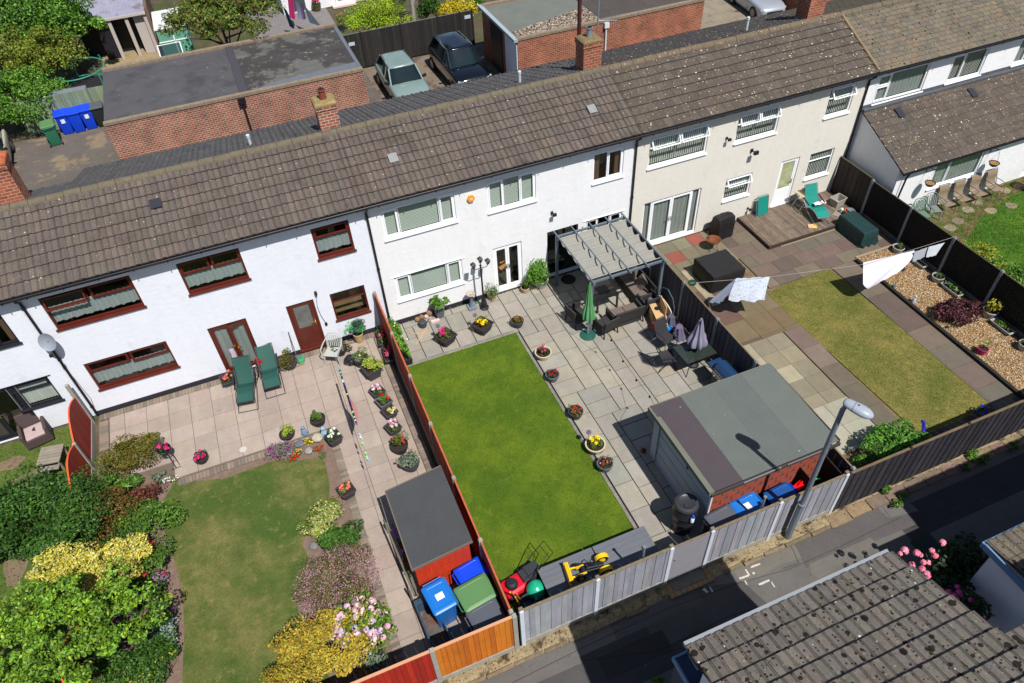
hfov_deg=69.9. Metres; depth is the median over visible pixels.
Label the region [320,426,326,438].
garden figurine
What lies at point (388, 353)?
plant pot
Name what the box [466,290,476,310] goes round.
bird bath
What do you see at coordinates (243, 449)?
drain cover
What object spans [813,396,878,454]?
white slabs
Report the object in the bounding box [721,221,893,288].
slabs
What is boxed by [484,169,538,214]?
window
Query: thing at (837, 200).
storage crate
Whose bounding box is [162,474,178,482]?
flower patch
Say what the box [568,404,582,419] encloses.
plant pot
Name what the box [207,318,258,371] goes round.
patio doors
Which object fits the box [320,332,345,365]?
plastic chair
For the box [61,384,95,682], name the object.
fence
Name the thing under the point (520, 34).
brick garage
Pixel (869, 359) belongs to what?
lawn
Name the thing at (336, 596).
shrub
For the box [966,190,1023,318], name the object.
lawn
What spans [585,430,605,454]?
plant pot
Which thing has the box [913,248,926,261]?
laundry
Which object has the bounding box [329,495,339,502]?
bedding flowers
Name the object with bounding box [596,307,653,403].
festoon lights
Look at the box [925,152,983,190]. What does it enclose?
window
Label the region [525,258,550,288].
plant pot
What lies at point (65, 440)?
lawn rough
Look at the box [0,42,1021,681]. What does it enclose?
ground
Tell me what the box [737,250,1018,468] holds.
slab bed
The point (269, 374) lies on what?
garden lounger
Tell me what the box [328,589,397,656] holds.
shrub
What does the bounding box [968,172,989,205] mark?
patio chair
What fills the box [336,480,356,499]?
plant pot
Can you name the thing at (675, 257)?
red slabs
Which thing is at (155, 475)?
shrub
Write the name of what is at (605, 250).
pergola
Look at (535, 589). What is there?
ball
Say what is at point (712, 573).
leaf litter
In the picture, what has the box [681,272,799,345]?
slabs
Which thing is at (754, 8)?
parked car
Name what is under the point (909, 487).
verge paving
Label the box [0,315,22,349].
window
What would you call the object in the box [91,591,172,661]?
shrub
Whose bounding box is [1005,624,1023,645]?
house
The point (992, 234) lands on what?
grass
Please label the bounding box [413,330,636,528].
lawn edging
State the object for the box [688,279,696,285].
line reel
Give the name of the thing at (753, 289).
laundry
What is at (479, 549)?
fence
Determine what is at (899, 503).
weeds
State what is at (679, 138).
window
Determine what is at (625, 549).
storage bench
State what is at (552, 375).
plant pot
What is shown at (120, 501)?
shrub
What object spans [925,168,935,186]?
hanging basket
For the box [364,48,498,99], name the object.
driveway
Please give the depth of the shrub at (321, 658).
16.60 m
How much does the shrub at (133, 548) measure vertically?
1.558 m
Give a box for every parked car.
[0,127,15,161]
[375,50,429,98]
[428,31,490,84]
[729,0,785,17]
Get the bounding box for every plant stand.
[156,442,180,469]
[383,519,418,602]
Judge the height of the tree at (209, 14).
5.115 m
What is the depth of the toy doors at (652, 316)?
24.90 m
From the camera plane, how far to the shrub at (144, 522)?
19.82 m
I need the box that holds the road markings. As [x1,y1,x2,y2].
[703,563,774,592]
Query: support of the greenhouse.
on the gardens
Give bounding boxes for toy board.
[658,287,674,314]
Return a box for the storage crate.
[830,193,846,207]
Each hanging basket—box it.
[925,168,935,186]
[989,148,1000,166]
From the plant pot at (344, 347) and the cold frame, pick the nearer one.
the plant pot at (344, 347)
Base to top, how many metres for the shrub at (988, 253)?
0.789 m
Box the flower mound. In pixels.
[263,440,294,461]
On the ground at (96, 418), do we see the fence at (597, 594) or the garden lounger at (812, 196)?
the fence at (597, 594)
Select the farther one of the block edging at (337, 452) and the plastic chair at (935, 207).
the plastic chair at (935, 207)
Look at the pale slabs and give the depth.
23.34 m
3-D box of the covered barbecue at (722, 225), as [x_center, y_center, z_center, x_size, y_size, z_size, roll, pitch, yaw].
[8.049,-4.464,28.010,0.720,0.980,0.565,-21,48,-17]
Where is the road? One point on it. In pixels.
(995, 514)
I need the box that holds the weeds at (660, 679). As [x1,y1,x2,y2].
[652,676,663,682]
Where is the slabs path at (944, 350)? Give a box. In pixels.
[831,261,1016,409]
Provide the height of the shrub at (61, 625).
0.837 m
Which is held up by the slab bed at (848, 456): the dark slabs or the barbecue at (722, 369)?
the dark slabs
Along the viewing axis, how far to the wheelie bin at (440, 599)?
17.39 m
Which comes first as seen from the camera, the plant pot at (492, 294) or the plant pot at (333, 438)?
the plant pot at (333, 438)
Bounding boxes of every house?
[0,116,388,415]
[0,258,94,443]
[277,0,358,14]
[310,60,643,323]
[561,0,879,245]
[670,549,1023,682]
[768,0,1023,209]
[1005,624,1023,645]
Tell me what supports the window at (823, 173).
in the terraced house at (737, 118)
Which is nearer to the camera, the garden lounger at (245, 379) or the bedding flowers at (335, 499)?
the bedding flowers at (335, 499)
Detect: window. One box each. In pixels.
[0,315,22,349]
[0,375,64,412]
[38,275,146,331]
[83,341,180,391]
[176,248,251,296]
[310,220,356,261]
[330,285,371,321]
[377,191,458,242]
[391,257,465,303]
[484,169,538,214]
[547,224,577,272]
[583,210,624,227]
[591,145,627,185]
[646,123,709,170]
[721,173,752,202]
[733,105,781,145]
[803,148,833,181]
[823,83,856,119]
[871,61,934,105]
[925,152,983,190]
[944,46,992,85]
[1010,38,1023,67]
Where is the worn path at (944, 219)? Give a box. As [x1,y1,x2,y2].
[919,176,1023,242]
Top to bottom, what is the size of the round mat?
0.012 m
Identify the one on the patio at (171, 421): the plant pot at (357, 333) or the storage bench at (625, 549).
the plant pot at (357, 333)
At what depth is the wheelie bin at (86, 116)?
36.08 m
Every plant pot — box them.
[193,449,207,464]
[219,369,235,387]
[254,358,262,371]
[278,347,296,370]
[279,423,294,440]
[310,409,325,426]
[311,0,320,10]
[324,427,342,447]
[330,339,351,356]
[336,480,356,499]
[344,318,365,343]
[352,346,368,367]
[360,354,384,380]
[368,383,385,397]
[374,392,392,407]
[376,326,387,347]
[380,403,398,419]
[382,343,393,363]
[384,418,401,435]
[390,431,408,454]
[395,449,420,472]
[429,295,450,318]
[433,324,457,347]
[470,313,493,335]
[485,283,499,300]
[509,315,523,328]
[521,278,532,293]
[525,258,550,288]
[535,344,551,360]
[545,368,558,382]
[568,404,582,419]
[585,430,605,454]
[597,455,612,472]
[893,243,904,253]
[911,255,928,268]
[932,272,944,282]
[940,280,963,296]
[977,340,991,355]
[982,298,1003,319]
[990,317,1015,334]
[1018,339,1023,351]
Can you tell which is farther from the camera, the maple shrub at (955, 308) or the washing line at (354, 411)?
the maple shrub at (955, 308)
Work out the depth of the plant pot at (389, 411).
22.49 m
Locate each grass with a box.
[944,178,1023,270]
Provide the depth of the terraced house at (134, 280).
21.66 m
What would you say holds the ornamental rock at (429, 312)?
on the gravel strip at (450, 308)
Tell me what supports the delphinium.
on the slab bed at (848, 456)
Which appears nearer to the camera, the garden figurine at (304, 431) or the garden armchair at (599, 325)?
the garden figurine at (304, 431)
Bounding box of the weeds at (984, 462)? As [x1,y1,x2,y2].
[978,454,990,466]
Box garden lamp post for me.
[470,256,489,310]
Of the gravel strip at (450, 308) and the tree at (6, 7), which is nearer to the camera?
the gravel strip at (450, 308)
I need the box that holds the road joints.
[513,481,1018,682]
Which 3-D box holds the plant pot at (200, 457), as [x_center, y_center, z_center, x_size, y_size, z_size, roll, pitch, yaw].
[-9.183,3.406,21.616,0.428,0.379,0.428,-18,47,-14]
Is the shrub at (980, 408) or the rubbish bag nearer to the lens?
the shrub at (980, 408)
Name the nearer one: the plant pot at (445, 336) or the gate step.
the gate step
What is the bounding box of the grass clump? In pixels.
[111,472,144,493]
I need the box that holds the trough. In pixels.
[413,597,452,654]
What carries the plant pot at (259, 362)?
on the patio at (171, 421)
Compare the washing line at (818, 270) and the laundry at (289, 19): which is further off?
the laundry at (289, 19)
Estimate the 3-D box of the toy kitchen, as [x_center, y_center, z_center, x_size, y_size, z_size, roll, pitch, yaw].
[4.916,-0.985,24.752,0.360,0.950,0.775,-9,45,-6]
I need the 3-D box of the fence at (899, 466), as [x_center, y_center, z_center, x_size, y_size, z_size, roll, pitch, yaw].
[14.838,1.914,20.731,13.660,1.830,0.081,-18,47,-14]
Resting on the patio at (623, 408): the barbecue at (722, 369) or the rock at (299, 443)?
the barbecue at (722, 369)
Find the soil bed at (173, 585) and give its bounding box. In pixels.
[98,439,395,682]
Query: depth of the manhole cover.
18.92 m
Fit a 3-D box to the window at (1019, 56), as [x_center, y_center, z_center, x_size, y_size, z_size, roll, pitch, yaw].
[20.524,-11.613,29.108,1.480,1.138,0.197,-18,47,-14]
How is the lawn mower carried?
on the lawn bright
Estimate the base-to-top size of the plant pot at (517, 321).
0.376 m
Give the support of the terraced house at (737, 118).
on the ground at (96, 418)
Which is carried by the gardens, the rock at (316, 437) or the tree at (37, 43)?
the tree at (37, 43)
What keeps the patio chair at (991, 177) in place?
on the worn path at (944, 219)
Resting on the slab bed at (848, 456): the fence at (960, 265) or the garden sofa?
the fence at (960, 265)
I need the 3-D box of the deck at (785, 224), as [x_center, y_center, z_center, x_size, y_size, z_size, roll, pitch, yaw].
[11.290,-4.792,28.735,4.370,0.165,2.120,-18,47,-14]
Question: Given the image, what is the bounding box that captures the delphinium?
[915,420,930,436]
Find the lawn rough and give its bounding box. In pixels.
[0,418,93,682]
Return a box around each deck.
[102,48,164,67]
[737,190,858,249]
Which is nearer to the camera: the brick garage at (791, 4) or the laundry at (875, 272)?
the laundry at (875, 272)
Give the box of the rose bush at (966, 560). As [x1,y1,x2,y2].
[897,531,994,620]
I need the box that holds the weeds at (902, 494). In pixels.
[898,492,908,499]
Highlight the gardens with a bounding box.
[0,0,496,141]
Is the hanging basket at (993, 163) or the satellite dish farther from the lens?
the hanging basket at (993, 163)
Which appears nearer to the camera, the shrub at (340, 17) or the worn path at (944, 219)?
the worn path at (944, 219)
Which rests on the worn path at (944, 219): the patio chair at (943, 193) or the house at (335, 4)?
the patio chair at (943, 193)
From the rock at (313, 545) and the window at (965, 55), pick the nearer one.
the rock at (313, 545)
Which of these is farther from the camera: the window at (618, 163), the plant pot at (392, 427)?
the window at (618, 163)
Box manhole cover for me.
[910,533,942,557]
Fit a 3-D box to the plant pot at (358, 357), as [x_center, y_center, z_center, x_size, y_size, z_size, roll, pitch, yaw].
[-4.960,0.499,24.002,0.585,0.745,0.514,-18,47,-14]
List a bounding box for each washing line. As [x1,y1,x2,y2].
[332,347,389,528]
[696,237,952,282]
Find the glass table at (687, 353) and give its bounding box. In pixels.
[672,341,716,376]
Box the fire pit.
[705,235,720,251]
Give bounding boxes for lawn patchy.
[162,457,328,682]
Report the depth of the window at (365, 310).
24.51 m
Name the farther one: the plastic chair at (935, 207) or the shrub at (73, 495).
the plastic chair at (935, 207)
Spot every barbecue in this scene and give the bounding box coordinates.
[707,358,738,383]
[709,211,734,239]
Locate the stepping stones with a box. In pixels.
[943,183,1023,230]
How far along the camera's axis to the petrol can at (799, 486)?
19.11 m
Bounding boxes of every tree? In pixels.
[0,0,52,58]
[0,0,107,71]
[0,23,88,82]
[0,58,70,125]
[0,556,173,682]
[157,0,286,44]
[409,0,415,20]
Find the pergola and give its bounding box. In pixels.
[553,211,666,330]
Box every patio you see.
[110,337,486,681]
[395,269,712,550]
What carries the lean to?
on the deck at (132, 56)
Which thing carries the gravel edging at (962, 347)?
on the slab bed at (848, 456)
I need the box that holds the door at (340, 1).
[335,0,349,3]
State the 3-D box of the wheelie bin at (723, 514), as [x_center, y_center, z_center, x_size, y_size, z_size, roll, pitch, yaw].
[5.330,4.847,18.832,0.860,1.072,0.638,-22,48,-18]
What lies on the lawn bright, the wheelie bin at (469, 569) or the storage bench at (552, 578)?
the storage bench at (552, 578)
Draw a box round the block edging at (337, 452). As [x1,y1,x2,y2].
[99,332,434,682]
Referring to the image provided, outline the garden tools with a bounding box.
[510,592,520,604]
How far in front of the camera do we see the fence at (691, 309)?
23.49 m
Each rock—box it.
[293,440,305,446]
[304,447,312,453]
[309,542,317,549]
[311,433,322,442]
[426,309,433,315]
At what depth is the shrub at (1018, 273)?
25.18 m
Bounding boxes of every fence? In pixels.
[12,85,103,136]
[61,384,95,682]
[342,9,474,67]
[351,613,519,682]
[373,291,513,616]
[518,543,674,645]
[626,220,855,473]
[701,470,849,567]
[830,156,872,213]
[832,399,1023,511]
[860,179,1023,339]
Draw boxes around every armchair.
[13,412,53,449]
[564,300,583,329]
[592,310,619,339]
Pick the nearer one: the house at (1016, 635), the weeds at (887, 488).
the house at (1016, 635)
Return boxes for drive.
[11,0,748,189]
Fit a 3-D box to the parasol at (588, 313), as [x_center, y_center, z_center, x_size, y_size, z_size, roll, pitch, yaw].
[2.514,-1.025,23.967,0.540,2.320,0.540,-18,47,-14]
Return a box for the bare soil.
[0,455,42,587]
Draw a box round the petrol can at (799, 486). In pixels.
[793,480,805,492]
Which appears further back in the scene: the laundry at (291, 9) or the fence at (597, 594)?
the laundry at (291, 9)
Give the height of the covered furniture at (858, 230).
0.630 m
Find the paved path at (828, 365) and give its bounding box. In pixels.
[783,326,903,429]
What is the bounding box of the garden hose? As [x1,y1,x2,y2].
[408,328,426,343]
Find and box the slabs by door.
[654,230,738,276]
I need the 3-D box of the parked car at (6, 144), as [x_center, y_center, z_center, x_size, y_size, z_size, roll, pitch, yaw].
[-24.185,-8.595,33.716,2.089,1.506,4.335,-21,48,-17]
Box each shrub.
[0,460,106,576]
[24,541,100,585]
[52,456,113,539]
[53,561,122,636]
[72,531,152,595]
[74,485,146,550]
[83,471,122,496]
[84,628,179,682]
[85,519,150,562]
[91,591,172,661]
[93,431,160,476]
[107,577,166,609]
[110,497,187,539]
[118,533,173,594]
[119,480,165,507]
[120,646,178,682]
[125,625,178,673]
[147,616,177,642]
[149,593,172,608]
[150,469,165,483]
[150,570,168,585]
[159,542,171,557]
[259,604,375,682]
[291,538,383,620]
[296,500,344,540]
[316,518,363,553]
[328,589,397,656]
[335,12,346,29]
[356,650,390,672]
[433,0,478,15]
[470,0,484,11]
[850,417,930,465]
[933,298,983,324]
[963,240,1007,269]
[973,404,987,415]
[990,257,1023,285]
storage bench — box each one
[537,547,600,597]
[592,526,658,570]
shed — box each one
[385,465,472,595]
[647,363,840,532]
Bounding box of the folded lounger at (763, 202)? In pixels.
[756,194,768,216]
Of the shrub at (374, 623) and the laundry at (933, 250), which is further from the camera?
the laundry at (933, 250)
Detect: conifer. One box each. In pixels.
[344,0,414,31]
[416,0,441,19]
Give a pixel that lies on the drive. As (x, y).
(38, 163)
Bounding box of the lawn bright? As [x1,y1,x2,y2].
[408,332,634,623]
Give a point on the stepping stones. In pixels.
(970, 210)
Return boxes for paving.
[248,3,355,56]
[825,431,1023,528]
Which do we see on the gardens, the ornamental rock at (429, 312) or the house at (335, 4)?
the house at (335, 4)
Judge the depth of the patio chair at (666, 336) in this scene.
23.95 m
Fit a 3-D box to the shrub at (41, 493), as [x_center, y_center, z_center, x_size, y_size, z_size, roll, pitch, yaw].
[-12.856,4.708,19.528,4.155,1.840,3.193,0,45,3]
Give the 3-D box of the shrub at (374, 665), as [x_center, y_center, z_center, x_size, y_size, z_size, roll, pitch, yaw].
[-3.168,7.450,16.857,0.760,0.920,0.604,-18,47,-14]
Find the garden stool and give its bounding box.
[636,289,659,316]
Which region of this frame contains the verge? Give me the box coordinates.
[442,429,1023,682]
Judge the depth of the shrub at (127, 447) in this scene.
21.30 m
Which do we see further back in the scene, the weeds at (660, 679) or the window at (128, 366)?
the window at (128, 366)
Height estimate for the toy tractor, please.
0.474 m
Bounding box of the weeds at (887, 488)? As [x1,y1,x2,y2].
[881,485,891,494]
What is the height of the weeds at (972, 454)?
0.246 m
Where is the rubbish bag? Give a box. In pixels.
[344,354,354,364]
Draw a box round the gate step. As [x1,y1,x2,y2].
[663,566,714,599]
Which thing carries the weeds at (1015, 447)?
on the verge paving at (909, 487)
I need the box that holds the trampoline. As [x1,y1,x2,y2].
[45,54,105,92]
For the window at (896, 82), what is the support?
in the terraced house at (943, 97)
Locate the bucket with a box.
[845,207,854,212]
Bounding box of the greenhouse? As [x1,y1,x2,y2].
[151,7,194,55]
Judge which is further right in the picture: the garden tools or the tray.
the tray
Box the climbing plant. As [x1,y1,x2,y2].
[388,314,412,365]
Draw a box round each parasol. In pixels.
[580,283,595,340]
[687,318,707,368]
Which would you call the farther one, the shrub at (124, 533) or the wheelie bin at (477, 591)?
the shrub at (124, 533)
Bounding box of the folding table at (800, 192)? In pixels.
[792,188,806,210]
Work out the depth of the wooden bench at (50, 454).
21.55 m
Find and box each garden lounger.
[231,355,258,412]
[254,342,285,398]
[796,182,830,227]
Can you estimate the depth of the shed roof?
36.03 m
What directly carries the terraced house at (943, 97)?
on the ground at (96, 418)
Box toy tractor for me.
[563,553,613,585]
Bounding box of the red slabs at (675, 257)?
[665,251,686,264]
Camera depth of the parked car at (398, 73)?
36.63 m
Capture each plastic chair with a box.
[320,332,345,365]
[913,198,934,219]
[921,192,945,220]
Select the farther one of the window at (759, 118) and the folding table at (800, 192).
the folding table at (800, 192)
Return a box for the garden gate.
[667,531,709,581]
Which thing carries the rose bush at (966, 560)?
on the road
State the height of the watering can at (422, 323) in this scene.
0.350 m
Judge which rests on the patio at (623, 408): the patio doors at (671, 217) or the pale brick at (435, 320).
the pale brick at (435, 320)
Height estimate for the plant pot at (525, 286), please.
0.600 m
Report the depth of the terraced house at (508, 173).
23.88 m
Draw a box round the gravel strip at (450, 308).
[402,268,580,323]
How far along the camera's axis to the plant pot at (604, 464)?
20.75 m
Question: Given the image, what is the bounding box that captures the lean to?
[75,0,162,59]
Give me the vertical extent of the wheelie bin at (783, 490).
1.072 m
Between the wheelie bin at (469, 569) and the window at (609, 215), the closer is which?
the wheelie bin at (469, 569)
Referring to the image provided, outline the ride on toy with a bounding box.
[655,324,672,334]
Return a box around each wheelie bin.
[38,118,63,147]
[52,108,73,134]
[65,106,85,132]
[77,103,97,129]
[89,100,103,126]
[421,577,457,627]
[452,556,488,587]
[452,572,497,628]
[464,598,506,648]
[698,504,739,535]
[729,492,766,516]
[763,482,798,505]
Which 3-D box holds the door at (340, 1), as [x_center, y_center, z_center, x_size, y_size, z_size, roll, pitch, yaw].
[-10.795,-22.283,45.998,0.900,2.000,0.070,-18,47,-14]
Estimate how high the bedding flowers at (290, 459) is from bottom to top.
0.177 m
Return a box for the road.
[480,445,1023,682]
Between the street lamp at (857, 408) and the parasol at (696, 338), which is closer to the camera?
the street lamp at (857, 408)
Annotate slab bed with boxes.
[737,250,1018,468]
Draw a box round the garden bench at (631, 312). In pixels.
[605,298,645,330]
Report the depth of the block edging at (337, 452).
21.81 m
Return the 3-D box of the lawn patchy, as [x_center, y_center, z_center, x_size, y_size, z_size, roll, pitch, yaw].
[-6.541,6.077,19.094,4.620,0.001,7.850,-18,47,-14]
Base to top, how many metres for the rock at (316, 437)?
0.214 m
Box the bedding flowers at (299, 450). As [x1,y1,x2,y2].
[291,449,301,455]
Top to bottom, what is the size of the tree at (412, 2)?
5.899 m
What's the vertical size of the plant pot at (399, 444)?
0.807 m
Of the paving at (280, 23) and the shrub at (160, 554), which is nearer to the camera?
the shrub at (160, 554)
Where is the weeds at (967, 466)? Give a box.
[963,463,970,471]
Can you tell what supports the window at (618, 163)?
in the terraced house at (508, 173)
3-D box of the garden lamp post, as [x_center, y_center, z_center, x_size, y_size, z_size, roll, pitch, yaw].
[-1.028,-2.015,25.161,0.692,2.320,0.340,-18,47,-14]
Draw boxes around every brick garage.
[102,23,368,159]
[478,0,704,73]
[782,0,829,10]
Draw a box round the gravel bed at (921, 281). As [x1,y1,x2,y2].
[858,247,1023,393]
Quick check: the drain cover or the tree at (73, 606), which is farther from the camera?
the drain cover
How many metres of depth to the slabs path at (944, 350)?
23.99 m
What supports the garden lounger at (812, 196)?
on the deck at (785, 224)
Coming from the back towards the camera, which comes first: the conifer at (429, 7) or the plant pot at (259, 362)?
the conifer at (429, 7)
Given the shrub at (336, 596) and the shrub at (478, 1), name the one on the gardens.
the shrub at (478, 1)
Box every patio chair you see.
[652,315,676,350]
[652,341,676,372]
[937,182,958,216]
[952,177,972,211]
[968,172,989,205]
[984,167,1005,200]
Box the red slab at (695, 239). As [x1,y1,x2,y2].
[685,233,706,245]
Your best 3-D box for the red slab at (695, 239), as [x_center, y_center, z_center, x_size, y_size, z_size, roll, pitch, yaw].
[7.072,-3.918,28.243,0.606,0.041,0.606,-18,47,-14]
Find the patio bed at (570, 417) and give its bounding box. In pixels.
[401,270,701,643]
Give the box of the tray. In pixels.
[807,224,816,228]
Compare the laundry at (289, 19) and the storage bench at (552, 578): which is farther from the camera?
the laundry at (289, 19)
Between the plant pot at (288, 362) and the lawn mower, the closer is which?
the lawn mower
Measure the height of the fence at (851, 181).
1.640 m
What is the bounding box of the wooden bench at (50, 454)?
[36,443,67,472]
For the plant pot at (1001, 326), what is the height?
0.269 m
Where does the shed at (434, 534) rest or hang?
on the patio at (171, 421)
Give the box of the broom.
[288,332,303,367]
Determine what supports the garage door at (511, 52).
in the brick garage at (520, 34)
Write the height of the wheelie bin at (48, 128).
1.072 m
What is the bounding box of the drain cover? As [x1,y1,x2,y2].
[239,446,246,451]
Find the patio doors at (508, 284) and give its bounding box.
[493,241,521,290]
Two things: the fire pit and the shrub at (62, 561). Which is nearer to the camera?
the shrub at (62, 561)
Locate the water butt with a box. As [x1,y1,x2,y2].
[671,493,698,535]
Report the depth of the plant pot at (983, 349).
23.32 m
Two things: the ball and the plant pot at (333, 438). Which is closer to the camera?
the ball
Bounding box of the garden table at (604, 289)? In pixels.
[586,280,618,313]
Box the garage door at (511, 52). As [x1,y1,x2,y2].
[505,35,517,72]
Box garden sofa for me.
[611,265,656,301]
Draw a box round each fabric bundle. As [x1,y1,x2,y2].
[666,313,675,328]
[672,323,685,341]
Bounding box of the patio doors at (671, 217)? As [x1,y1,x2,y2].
[641,188,700,244]
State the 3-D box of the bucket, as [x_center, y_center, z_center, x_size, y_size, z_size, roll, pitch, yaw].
[13.131,-5.008,28.514,0.380,0.300,0.380,-18,47,-14]
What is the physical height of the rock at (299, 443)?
0.070 m
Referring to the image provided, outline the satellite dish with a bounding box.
[38,333,55,357]
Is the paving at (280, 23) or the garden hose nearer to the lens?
the garden hose
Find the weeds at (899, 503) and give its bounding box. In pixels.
[892,498,903,507]
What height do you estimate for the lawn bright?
0.001 m
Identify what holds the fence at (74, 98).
on the gardens
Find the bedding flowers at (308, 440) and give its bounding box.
[303,438,312,444]
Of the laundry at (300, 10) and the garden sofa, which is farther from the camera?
the laundry at (300, 10)
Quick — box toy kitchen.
[648,296,666,322]
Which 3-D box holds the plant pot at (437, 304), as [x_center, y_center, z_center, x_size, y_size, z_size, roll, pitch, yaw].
[-2.488,-1.210,25.427,0.744,0.930,0.707,-22,48,-18]
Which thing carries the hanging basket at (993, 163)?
attached to the terraced house at (943, 97)
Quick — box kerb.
[468,525,832,682]
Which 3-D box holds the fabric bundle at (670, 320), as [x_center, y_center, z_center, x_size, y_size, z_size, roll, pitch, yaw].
[5.347,-0.625,24.652,0.476,0.630,0.458,17,48,19]
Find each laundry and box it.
[283,8,293,28]
[288,0,294,18]
[296,2,305,19]
[303,4,319,24]
[710,280,734,302]
[728,277,769,301]
[863,250,914,288]
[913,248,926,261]
[926,243,943,256]
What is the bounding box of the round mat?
[561,274,575,283]
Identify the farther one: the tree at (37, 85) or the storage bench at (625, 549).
the tree at (37, 85)
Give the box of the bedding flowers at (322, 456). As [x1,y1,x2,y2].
[318,451,325,458]
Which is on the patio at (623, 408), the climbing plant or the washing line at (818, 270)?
the climbing plant
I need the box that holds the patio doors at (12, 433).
[0,387,35,441]
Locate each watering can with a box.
[297,356,304,363]
[418,317,428,328]
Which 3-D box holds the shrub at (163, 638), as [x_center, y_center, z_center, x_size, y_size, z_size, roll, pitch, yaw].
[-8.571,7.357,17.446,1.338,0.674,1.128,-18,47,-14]
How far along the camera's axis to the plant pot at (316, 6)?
45.94 m
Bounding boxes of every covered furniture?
[681,249,745,306]
[834,211,878,248]
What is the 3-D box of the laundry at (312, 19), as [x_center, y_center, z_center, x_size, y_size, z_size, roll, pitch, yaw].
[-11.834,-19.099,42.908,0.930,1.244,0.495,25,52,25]
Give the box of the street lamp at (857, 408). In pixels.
[784,398,873,539]
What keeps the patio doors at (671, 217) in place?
in the terraced house at (737, 118)
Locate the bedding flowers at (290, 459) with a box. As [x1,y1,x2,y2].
[288,453,299,461]
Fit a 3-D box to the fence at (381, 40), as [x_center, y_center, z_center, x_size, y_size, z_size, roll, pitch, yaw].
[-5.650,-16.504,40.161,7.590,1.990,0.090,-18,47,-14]
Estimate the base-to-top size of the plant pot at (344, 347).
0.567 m
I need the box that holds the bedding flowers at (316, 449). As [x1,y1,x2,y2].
[312,444,323,451]
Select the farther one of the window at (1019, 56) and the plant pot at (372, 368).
the window at (1019, 56)
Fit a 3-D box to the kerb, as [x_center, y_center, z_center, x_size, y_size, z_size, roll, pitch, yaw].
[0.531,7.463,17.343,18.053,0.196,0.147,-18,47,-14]
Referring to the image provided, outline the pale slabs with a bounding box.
[744,332,844,408]
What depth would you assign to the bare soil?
19.62 m
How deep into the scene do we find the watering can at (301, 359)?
24.37 m
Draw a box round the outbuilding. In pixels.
[958,522,1023,632]
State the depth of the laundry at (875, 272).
24.83 m
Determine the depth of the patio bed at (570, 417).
22.89 m
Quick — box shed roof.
[32,85,85,98]
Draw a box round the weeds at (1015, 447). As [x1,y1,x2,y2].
[1010,441,1019,451]
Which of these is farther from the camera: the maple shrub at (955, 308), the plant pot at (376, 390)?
the maple shrub at (955, 308)
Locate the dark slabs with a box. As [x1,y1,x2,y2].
[926,396,1021,437]
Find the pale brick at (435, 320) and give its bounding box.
[431,318,439,323]
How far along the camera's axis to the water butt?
18.74 m
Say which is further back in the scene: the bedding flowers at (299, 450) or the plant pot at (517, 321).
the plant pot at (517, 321)
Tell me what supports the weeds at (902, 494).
on the verge paving at (909, 487)
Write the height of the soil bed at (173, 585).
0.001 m
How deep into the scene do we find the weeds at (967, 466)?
20.29 m
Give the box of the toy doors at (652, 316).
[649,308,655,321]
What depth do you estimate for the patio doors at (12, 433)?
22.24 m
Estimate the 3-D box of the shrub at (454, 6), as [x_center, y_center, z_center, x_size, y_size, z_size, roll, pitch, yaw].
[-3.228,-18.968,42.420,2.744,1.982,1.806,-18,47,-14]
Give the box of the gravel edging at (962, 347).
[855,244,1023,399]
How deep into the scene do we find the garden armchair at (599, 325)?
24.44 m
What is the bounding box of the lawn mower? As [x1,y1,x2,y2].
[500,540,552,602]
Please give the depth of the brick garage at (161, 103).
33.71 m
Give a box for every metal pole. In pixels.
[641,545,645,558]
[760,495,766,508]
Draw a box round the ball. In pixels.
[526,579,545,599]
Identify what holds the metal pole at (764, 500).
on the patio at (623, 408)
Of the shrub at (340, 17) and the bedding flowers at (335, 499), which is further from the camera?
the shrub at (340, 17)
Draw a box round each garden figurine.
[301,426,307,435]
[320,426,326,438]
[911,295,917,302]
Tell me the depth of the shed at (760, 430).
19.20 m
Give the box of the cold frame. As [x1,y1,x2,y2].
[157,41,182,56]
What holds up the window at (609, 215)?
in the terraced house at (508, 173)
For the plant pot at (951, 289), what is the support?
on the gravel bed at (921, 281)
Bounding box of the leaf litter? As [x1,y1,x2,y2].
[448,435,1017,682]
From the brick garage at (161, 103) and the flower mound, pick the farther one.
the brick garage at (161, 103)
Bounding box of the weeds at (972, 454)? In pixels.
[967,448,981,461]

